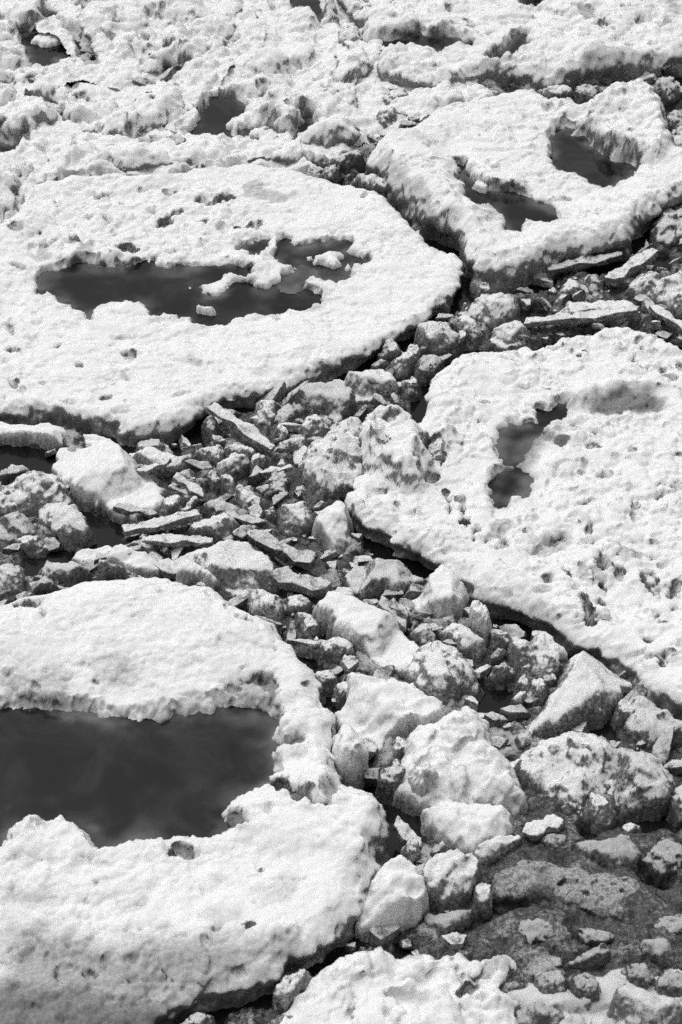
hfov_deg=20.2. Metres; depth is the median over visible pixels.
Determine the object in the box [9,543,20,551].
ice plate
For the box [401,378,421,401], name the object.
ice lump
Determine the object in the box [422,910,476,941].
ice lump
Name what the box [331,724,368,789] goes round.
ice lump
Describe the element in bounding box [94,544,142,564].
ice slab
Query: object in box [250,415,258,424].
ice plate
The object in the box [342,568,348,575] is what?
ice fragment
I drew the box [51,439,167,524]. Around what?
ice block
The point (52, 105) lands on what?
ice plate
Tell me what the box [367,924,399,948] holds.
ice plate
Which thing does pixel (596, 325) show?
ice plate
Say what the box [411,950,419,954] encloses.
ice fragment
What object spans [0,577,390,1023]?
ice floe
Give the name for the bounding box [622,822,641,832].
ice slab
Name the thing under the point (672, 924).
ice lump
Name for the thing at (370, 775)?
ice plate
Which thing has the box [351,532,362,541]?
ice plate
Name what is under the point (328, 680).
ice lump
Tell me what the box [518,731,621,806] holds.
ice lump
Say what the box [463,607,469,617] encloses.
ice plate
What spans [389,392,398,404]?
ice plate
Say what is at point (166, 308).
ice floe
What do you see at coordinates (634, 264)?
ice slab
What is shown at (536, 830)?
ice slab
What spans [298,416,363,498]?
ice lump
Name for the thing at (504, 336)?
ice lump
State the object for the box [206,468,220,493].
ice block
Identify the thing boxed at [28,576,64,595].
ice slab
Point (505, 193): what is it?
ice floe
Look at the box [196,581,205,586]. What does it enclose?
ice plate
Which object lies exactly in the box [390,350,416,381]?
ice block
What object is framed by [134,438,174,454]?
ice lump
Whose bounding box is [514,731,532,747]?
ice plate
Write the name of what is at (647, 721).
ice lump
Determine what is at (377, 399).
ice plate
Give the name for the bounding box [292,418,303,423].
ice plate
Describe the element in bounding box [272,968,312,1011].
ice lump
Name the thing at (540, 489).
ice floe
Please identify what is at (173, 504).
ice block
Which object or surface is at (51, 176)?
ice plate
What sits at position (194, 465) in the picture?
ice plate
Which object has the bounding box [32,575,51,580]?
ice plate
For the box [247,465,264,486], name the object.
ice plate
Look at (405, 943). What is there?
ice plate
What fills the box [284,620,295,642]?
ice plate
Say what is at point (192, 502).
ice slab
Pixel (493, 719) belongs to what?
ice plate
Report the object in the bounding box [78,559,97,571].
ice plate
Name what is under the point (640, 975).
ice lump
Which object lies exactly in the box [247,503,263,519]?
ice plate
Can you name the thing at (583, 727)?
ice plate
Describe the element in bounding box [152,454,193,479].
ice slab
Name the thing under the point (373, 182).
ice lump
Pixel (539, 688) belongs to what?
ice lump
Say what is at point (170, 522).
ice slab
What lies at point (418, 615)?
ice plate
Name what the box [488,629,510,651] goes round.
ice lump
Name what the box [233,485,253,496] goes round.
ice plate
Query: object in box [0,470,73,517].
ice lump
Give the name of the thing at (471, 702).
ice plate
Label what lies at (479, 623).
ice block
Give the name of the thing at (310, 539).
ice plate
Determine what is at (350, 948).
ice fragment
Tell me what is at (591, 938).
ice lump
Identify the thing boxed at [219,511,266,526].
ice slab
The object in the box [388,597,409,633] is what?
ice slab
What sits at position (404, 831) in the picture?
ice slab
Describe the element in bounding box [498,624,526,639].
ice plate
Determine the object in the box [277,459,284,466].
ice plate
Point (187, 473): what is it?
ice plate
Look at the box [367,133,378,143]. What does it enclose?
ice plate
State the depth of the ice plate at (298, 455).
12.81 m
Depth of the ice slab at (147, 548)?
12.06 m
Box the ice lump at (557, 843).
[540,833,568,853]
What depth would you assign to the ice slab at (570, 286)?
14.27 m
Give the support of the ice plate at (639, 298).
on the slush
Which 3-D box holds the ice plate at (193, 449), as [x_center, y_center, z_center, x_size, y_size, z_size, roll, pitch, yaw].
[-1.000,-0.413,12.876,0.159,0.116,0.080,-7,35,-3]
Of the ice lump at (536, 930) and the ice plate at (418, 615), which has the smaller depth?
the ice lump at (536, 930)
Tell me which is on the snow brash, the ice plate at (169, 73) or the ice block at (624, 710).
the ice plate at (169, 73)
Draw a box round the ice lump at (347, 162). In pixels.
[334,149,366,175]
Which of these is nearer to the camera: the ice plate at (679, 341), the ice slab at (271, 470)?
the ice slab at (271, 470)
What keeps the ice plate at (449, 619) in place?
on the slush
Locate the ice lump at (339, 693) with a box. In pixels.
[332,681,347,708]
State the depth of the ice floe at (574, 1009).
9.45 m
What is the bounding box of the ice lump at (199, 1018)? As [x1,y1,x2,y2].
[181,1012,215,1023]
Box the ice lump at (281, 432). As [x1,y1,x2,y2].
[274,424,289,441]
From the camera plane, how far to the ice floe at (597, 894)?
9.99 m
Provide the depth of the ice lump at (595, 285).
14.38 m
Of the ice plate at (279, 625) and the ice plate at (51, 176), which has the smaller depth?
the ice plate at (279, 625)
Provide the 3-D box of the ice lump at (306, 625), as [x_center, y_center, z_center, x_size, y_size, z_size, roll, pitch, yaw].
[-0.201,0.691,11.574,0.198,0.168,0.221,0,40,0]
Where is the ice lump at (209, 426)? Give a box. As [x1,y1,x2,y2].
[201,415,220,446]
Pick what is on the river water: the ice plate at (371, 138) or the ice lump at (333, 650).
the ice lump at (333, 650)
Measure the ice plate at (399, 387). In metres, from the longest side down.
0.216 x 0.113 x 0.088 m
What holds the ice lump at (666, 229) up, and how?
on the river water
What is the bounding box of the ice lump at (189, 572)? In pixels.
[175,559,220,592]
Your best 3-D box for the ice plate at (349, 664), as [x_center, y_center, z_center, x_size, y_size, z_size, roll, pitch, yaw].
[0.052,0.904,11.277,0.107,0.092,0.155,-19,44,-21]
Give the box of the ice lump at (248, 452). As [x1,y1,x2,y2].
[224,444,255,460]
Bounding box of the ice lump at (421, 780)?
[407,762,438,797]
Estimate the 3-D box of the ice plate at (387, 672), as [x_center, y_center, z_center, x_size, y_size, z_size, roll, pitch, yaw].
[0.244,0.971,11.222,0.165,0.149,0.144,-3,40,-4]
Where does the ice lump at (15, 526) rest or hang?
on the river water
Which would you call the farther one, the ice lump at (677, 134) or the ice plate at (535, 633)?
the ice lump at (677, 134)
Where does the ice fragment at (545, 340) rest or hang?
on the slush
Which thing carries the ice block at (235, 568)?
on the slush
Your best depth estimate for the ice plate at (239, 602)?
11.75 m
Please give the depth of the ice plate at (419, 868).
10.10 m
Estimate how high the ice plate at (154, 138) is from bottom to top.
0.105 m
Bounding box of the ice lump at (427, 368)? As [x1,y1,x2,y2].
[413,354,444,386]
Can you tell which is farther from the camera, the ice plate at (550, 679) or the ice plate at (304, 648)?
the ice plate at (304, 648)
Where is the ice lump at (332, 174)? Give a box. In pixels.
[320,164,341,184]
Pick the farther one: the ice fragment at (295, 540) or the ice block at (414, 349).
the ice block at (414, 349)
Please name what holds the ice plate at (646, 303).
on the slush
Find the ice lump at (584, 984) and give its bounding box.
[566,972,600,1002]
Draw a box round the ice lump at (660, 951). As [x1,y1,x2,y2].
[638,937,676,967]
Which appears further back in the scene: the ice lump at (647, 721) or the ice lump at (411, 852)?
the ice lump at (647, 721)
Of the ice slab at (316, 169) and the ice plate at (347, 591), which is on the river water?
the ice slab at (316, 169)
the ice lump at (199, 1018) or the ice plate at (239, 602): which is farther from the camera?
the ice plate at (239, 602)
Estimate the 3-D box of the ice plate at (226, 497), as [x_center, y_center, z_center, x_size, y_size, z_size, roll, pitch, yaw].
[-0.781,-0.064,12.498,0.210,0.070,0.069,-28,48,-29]
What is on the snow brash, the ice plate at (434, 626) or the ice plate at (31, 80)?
the ice plate at (31, 80)
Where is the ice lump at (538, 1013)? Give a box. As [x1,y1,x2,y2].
[514,1002,564,1023]
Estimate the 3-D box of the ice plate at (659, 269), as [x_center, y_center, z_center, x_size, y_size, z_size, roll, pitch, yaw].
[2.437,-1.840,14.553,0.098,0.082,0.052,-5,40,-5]
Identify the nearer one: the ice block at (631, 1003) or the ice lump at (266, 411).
the ice block at (631, 1003)
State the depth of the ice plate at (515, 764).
10.62 m
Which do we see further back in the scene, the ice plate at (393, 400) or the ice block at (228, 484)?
the ice plate at (393, 400)
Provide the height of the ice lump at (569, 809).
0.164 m
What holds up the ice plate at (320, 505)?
on the slush
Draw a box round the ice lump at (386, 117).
[376,106,399,138]
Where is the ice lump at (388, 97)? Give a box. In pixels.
[382,88,408,104]
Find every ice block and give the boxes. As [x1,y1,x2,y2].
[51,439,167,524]
[163,495,181,512]
[174,539,279,600]
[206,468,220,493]
[220,474,235,494]
[246,589,286,621]
[275,501,314,537]
[295,381,356,425]
[311,501,353,554]
[312,591,418,678]
[323,379,344,420]
[343,558,423,600]
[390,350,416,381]
[391,736,406,760]
[406,344,420,359]
[412,564,471,618]
[467,600,491,646]
[471,882,493,919]
[506,636,531,672]
[525,651,633,737]
[575,834,641,875]
[586,792,616,834]
[606,983,681,1023]
[611,699,634,729]
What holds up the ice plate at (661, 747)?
in the slush
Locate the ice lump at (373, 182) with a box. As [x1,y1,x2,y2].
[351,173,386,197]
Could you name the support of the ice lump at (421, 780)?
on the river water
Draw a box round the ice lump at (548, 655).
[529,633,567,678]
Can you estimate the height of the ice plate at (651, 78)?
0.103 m
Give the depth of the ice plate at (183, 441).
12.98 m
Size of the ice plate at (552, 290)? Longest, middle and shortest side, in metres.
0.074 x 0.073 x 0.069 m
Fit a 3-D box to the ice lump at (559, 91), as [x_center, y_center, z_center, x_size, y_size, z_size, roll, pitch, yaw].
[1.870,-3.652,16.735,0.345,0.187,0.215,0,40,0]
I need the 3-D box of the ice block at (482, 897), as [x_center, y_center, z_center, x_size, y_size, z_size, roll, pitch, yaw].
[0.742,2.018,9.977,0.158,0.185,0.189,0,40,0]
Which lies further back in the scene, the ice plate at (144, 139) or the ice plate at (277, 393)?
the ice plate at (144, 139)
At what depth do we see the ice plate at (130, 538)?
12.18 m
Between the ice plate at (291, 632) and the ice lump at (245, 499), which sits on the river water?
the ice lump at (245, 499)
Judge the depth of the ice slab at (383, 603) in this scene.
11.54 m
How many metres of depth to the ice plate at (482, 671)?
11.22 m
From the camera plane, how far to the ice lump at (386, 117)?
16.27 m
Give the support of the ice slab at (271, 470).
on the ice slab at (281, 476)
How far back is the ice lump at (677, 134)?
15.92 m
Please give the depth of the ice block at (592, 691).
10.94 m
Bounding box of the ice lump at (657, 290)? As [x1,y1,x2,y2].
[624,268,681,319]
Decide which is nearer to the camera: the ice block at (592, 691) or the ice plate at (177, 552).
the ice block at (592, 691)
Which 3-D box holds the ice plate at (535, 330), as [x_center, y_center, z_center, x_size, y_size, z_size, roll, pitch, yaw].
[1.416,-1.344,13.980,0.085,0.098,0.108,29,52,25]
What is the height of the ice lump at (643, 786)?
0.277 m
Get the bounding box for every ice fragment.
[3,545,11,553]
[291,537,297,543]
[332,698,335,706]
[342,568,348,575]
[345,942,355,952]
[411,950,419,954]
[502,723,512,730]
[541,337,548,344]
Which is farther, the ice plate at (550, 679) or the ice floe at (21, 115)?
the ice floe at (21, 115)
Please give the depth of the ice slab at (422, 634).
11.45 m
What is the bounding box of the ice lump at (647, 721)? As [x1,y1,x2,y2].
[623,696,681,749]
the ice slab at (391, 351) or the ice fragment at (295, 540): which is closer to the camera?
the ice fragment at (295, 540)
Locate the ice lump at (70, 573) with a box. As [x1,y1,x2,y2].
[40,560,91,586]
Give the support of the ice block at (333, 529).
on the river water
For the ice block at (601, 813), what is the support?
on the river water
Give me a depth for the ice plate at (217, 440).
12.90 m
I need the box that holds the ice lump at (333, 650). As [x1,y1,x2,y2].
[316,636,355,663]
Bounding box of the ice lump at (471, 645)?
[441,623,485,661]
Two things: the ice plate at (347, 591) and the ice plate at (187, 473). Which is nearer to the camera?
the ice plate at (347, 591)
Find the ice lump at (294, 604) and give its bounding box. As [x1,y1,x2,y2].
[284,595,312,616]
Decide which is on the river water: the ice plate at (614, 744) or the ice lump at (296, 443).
the ice lump at (296, 443)
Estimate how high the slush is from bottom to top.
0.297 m
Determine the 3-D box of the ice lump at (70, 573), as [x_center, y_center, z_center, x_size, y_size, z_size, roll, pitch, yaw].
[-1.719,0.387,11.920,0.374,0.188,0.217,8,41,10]
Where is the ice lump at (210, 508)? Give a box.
[200,499,239,518]
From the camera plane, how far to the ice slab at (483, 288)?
14.33 m
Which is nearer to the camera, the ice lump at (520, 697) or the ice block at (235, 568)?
the ice lump at (520, 697)
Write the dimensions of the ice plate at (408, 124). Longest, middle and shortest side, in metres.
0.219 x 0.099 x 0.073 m
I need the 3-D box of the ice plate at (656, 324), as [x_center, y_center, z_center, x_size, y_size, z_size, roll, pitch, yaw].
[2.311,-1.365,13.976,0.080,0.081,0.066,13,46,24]
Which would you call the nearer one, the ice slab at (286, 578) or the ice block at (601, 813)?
the ice block at (601, 813)
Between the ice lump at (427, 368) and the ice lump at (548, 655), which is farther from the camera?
the ice lump at (427, 368)
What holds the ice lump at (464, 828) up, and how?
on the river water
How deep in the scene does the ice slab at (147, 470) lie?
12.58 m
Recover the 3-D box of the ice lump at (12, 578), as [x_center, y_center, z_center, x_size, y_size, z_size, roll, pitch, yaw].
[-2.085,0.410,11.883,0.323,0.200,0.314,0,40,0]
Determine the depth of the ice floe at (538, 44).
17.22 m
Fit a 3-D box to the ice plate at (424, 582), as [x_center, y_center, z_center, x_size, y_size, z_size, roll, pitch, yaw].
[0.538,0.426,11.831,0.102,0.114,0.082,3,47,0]
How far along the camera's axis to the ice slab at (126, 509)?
12.33 m
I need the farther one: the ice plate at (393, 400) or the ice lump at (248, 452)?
the ice plate at (393, 400)
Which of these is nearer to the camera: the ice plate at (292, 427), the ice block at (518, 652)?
the ice block at (518, 652)
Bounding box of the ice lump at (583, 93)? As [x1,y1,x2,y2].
[572,84,599,103]
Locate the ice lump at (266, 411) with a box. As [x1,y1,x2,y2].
[256,400,281,429]
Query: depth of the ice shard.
12.86 m
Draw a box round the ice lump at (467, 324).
[456,314,480,343]
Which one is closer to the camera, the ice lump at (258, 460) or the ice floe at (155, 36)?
the ice lump at (258, 460)
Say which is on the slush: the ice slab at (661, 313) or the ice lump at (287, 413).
the ice slab at (661, 313)
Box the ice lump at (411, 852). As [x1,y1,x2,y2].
[400,834,421,864]
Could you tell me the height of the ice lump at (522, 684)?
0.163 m
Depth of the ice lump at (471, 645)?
11.37 m
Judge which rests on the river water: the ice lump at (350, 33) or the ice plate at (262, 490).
the ice lump at (350, 33)
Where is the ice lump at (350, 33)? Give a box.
[338,25,362,45]
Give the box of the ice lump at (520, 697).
[509,691,526,705]
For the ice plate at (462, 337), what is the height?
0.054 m
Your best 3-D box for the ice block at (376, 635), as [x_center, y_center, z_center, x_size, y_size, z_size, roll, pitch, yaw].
[0.200,0.713,11.475,0.435,0.261,0.827,-32,49,-32]
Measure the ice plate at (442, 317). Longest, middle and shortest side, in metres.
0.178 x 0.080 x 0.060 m
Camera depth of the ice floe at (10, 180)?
15.32 m
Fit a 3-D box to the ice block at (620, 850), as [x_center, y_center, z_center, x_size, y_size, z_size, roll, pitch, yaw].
[1.429,1.828,10.197,0.424,0.193,0.279,0,40,0]
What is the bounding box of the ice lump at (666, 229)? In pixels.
[649,204,681,248]
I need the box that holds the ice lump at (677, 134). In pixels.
[671,126,681,146]
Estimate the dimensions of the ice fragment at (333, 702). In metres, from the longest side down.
0.048 x 0.043 x 0.037 m
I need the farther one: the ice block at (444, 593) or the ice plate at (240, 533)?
the ice plate at (240, 533)
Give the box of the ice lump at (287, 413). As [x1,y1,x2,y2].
[273,404,298,424]
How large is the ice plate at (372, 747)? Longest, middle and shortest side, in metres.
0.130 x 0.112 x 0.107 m
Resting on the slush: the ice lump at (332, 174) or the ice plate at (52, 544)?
the ice plate at (52, 544)
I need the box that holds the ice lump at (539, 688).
[530,678,548,703]
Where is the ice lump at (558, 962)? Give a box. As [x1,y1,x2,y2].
[549,956,563,968]
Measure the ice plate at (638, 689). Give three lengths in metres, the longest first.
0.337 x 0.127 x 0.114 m
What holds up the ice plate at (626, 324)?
on the slush
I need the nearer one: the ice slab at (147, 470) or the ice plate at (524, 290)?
the ice slab at (147, 470)
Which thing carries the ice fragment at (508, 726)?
on the slush
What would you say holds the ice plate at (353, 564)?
on the slush
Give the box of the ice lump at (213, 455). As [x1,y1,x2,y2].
[194,444,224,465]
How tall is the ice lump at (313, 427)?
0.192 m
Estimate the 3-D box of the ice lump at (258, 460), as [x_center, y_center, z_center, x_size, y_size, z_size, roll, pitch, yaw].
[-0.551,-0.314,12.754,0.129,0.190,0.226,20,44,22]
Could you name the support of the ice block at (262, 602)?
on the river water
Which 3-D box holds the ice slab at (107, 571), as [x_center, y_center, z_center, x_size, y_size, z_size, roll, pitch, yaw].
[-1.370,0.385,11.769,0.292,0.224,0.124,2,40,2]
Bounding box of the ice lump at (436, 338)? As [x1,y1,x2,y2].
[413,321,462,356]
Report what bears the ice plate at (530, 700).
on the slush
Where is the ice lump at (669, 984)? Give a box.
[655,971,681,997]
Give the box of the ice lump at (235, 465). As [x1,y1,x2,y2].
[216,452,249,481]
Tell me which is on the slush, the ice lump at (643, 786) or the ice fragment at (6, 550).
the ice fragment at (6, 550)
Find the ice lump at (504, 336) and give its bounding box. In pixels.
[489,320,531,351]
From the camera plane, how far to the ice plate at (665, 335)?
13.94 m
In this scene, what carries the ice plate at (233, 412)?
in the slush
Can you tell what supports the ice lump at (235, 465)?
on the river water
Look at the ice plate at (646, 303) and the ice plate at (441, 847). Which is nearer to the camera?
the ice plate at (441, 847)
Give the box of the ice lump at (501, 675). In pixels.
[488,662,516,689]
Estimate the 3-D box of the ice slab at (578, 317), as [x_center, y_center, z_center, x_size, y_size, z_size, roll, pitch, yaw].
[1.761,-1.418,13.965,0.892,0.094,0.116,-6,40,-7]
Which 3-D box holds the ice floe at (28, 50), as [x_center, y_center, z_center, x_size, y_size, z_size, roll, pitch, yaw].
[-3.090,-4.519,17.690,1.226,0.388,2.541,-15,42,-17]
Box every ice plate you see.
[0,464,29,483]
[0,600,10,605]
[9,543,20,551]
[15,591,34,599]
[28,78,36,82]
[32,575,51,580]
[41,537,62,552]
[45,172,57,181]
[45,449,56,456]
[46,102,57,109]
[55,106,64,115]
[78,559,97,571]
[122,534,141,542]
[132,78,155,86]
[138,137,150,142]
[139,530,165,538]
[148,551,162,560]
[149,134,162,141]
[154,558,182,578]
[157,67,176,81]
[159,546,170,558]
[166,134,185,144]
[170,547,184,560]
[178,435,190,448]
[178,469,196,478]
[180,493,204,506]
[181,443,202,455]
[185,459,211,471]
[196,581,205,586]
[210,434,225,446]
[215,409,240,428]
[216,493,232,501]
[227,590,251,609]
[228,37,240,42]
[232,525,260,540]
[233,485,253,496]
[242,156,265,162]
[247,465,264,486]
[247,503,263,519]
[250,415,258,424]
[254,381,286,410]
[254,615,283,634]
[256,484,268,495]
[271,491,289,507]
[272,555,295,571]
[273,438,281,443]
[274,445,293,453]
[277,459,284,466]
[278,421,301,432]
[281,538,292,545]
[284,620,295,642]
[286,380,310,404]
[287,639,317,659]
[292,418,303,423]
[293,445,306,466]
[293,491,302,499]
[294,485,305,493]
[304,549,316,557]
[305,173,320,177]
[308,536,316,541]
[312,500,327,511]
[320,550,340,561]
[324,561,336,568]
[329,422,336,430]
[330,666,343,676]
[333,587,354,596]
[339,654,358,674]
[349,561,358,569]
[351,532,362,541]
[352,555,372,563]
[353,405,367,418]
[363,599,378,605]
[363,767,379,783]
[364,739,377,759]
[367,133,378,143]
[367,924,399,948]
[370,665,394,679]
[371,359,388,369]
[372,393,386,407]
[378,589,403,600]
[379,122,403,137]
[386,367,393,374]
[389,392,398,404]
[397,380,404,392]
[399,120,415,127]
[399,938,411,949]
[402,584,423,599]
[407,116,419,122]
[410,610,432,619]
[414,856,431,864]
[416,862,425,874]
[422,576,428,585]
[429,623,443,632]
[429,841,448,856]
[434,313,453,321]
[439,932,467,951]
[440,354,452,364]
[441,615,457,624]
[442,639,456,647]
[458,330,465,343]
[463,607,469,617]
[463,696,477,711]
[466,659,474,668]
[474,664,491,678]
[483,711,507,728]
[490,89,498,95]
[491,648,506,665]
[491,736,508,749]
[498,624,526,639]
[499,704,530,722]
[510,759,521,777]
[513,287,533,293]
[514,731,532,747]
[520,299,530,310]
[524,689,538,707]
[530,630,553,639]
[531,326,540,332]
[536,276,553,288]
[538,297,551,311]
[542,673,556,687]
[547,287,556,294]
[556,332,564,338]
[571,289,585,302]
[571,721,589,733]
[586,321,603,329]
[608,740,620,748]
[616,277,634,289]
[618,670,628,679]
[618,747,634,758]
[620,321,629,327]
[623,679,646,700]
[632,294,649,303]
[633,74,657,83]
[634,740,645,749]
[637,243,655,253]
[641,298,661,322]
[646,265,654,270]
[651,320,661,329]
[651,726,673,762]
[654,331,673,341]
[656,267,666,271]
[664,759,681,775]
[668,257,681,268]
[676,333,681,347]
[677,238,681,250]
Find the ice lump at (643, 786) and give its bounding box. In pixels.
[607,751,676,822]
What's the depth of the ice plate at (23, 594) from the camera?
11.76 m
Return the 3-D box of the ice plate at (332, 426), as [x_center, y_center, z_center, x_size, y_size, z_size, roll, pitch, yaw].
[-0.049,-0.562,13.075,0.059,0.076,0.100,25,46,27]
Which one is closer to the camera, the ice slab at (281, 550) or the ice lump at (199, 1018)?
the ice lump at (199, 1018)
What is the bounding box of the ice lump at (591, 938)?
[575,928,614,948]
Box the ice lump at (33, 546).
[16,535,48,558]
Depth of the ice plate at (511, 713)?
10.99 m
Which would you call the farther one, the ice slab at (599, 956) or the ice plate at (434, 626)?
the ice plate at (434, 626)
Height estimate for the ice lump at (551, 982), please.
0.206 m
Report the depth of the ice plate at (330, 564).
11.98 m
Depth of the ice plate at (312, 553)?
12.05 m
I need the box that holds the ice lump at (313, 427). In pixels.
[298,414,328,443]
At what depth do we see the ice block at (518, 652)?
11.29 m
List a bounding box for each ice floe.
[0,0,75,83]
[0,83,57,152]
[0,160,33,218]
[0,163,463,446]
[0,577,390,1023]
[24,82,184,138]
[70,0,243,73]
[76,142,358,178]
[174,0,373,148]
[280,946,520,1023]
[336,0,681,89]
[344,327,681,720]
[366,78,681,293]
[489,858,658,921]
[506,968,681,1023]
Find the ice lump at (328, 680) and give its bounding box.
[315,670,339,696]
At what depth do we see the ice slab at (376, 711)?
10.86 m
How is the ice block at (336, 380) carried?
on the river water
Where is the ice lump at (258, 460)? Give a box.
[248,453,266,475]
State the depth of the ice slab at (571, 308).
14.04 m
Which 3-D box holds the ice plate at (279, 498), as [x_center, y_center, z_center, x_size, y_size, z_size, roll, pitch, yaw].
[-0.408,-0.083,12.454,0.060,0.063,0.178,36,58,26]
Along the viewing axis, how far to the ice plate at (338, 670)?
11.26 m
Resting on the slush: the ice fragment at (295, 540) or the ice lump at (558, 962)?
the ice fragment at (295, 540)
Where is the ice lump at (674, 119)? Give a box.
[665,109,681,131]
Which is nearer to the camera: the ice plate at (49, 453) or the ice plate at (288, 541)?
the ice plate at (288, 541)
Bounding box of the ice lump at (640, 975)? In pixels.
[621,963,655,989]
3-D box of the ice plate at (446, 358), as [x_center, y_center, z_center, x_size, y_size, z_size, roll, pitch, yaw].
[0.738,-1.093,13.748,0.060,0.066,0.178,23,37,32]
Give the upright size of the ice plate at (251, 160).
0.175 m
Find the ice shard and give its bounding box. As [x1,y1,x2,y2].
[205,402,274,453]
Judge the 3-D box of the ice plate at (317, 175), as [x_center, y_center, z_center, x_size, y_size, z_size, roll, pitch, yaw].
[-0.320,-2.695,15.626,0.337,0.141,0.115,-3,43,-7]
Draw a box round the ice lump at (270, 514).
[264,506,276,522]
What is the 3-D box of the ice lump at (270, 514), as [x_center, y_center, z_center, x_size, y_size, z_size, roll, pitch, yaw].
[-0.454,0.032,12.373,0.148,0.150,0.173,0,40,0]
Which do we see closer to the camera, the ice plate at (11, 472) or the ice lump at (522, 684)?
the ice lump at (522, 684)
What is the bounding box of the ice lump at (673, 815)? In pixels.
[665,785,681,831]
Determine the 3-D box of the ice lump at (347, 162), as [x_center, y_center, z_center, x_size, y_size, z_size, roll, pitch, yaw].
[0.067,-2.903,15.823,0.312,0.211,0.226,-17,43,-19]
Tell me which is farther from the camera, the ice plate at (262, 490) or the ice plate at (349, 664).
the ice plate at (262, 490)
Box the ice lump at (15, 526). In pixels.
[0,511,36,543]
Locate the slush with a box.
[0,64,681,1023]
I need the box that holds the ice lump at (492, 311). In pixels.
[457,292,519,330]
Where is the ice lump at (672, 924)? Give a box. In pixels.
[654,913,681,934]
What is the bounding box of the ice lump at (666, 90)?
[653,76,681,104]
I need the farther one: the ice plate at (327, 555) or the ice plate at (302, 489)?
the ice plate at (302, 489)
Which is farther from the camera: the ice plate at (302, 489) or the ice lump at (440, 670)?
the ice plate at (302, 489)
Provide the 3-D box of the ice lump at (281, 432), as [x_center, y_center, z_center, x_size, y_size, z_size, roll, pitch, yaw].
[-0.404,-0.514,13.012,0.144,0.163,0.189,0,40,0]
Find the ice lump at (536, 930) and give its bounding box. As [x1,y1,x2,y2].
[518,918,553,944]
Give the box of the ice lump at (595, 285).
[582,274,605,295]
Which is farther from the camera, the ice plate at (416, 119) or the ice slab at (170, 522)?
the ice plate at (416, 119)
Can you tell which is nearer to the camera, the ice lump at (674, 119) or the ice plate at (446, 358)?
the ice plate at (446, 358)
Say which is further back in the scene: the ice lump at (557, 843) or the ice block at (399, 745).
the ice block at (399, 745)
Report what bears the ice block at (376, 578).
on the river water
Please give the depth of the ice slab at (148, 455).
12.74 m
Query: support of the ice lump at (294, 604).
on the river water
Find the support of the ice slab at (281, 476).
on the slush
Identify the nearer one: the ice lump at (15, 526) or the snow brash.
the ice lump at (15, 526)
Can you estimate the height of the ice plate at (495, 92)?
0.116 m
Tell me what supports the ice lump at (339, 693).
on the river water
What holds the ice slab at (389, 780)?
on the slush
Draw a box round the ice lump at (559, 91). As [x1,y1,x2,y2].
[536,85,572,98]
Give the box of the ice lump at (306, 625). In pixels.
[294,612,320,639]
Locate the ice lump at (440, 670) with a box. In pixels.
[403,640,484,705]
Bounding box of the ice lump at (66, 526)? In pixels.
[38,502,96,551]
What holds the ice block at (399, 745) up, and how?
on the river water
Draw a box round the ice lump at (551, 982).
[533,970,567,993]
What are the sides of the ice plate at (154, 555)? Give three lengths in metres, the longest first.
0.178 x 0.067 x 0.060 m
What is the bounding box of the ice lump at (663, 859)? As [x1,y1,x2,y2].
[640,839,681,886]
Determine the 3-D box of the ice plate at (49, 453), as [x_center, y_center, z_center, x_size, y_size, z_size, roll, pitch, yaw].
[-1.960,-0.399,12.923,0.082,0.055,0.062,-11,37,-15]
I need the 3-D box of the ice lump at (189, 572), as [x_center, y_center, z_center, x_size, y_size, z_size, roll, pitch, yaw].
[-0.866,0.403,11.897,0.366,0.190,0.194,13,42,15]
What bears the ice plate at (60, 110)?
on the snow brash
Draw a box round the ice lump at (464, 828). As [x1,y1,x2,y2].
[420,801,513,853]
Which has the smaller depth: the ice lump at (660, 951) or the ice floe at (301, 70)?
the ice lump at (660, 951)
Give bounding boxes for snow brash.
[0,0,681,223]
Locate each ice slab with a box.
[0,421,107,451]
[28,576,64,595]
[72,544,160,577]
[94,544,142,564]
[98,559,137,580]
[112,503,158,518]
[115,539,161,556]
[122,509,200,536]
[129,446,175,464]
[136,457,171,476]
[142,533,213,547]
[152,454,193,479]
[168,484,203,501]
[172,472,203,499]
[183,496,198,511]
[188,512,239,544]
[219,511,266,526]
[247,529,315,570]
[260,464,292,475]
[264,471,289,489]
[264,480,290,499]
[269,566,331,596]
[304,165,322,174]
[334,672,445,753]
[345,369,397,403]
[354,855,428,942]
[375,758,405,805]
[376,338,404,362]
[376,596,406,631]
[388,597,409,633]
[393,816,421,848]
[406,623,436,646]
[421,849,481,912]
[474,282,490,298]
[474,835,521,865]
[522,814,564,841]
[524,306,639,328]
[529,300,641,329]
[547,251,622,277]
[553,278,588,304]
[565,943,610,970]
[603,248,658,286]
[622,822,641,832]
[648,305,681,332]
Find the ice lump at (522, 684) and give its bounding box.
[513,674,529,696]
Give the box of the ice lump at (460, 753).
[392,706,527,816]
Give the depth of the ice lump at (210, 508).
12.34 m
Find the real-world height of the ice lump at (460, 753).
0.357 m
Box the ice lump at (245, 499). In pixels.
[235,484,263,510]
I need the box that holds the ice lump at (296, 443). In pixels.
[278,435,307,453]
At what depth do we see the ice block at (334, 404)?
13.18 m
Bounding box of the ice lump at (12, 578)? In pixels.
[0,563,25,594]
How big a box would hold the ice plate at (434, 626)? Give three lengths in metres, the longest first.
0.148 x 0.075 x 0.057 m
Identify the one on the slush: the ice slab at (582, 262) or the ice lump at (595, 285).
the ice slab at (582, 262)
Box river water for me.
[0,32,681,1023]
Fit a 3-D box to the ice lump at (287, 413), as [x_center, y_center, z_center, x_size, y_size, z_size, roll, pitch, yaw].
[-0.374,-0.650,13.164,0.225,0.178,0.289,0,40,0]
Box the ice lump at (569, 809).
[560,802,584,820]

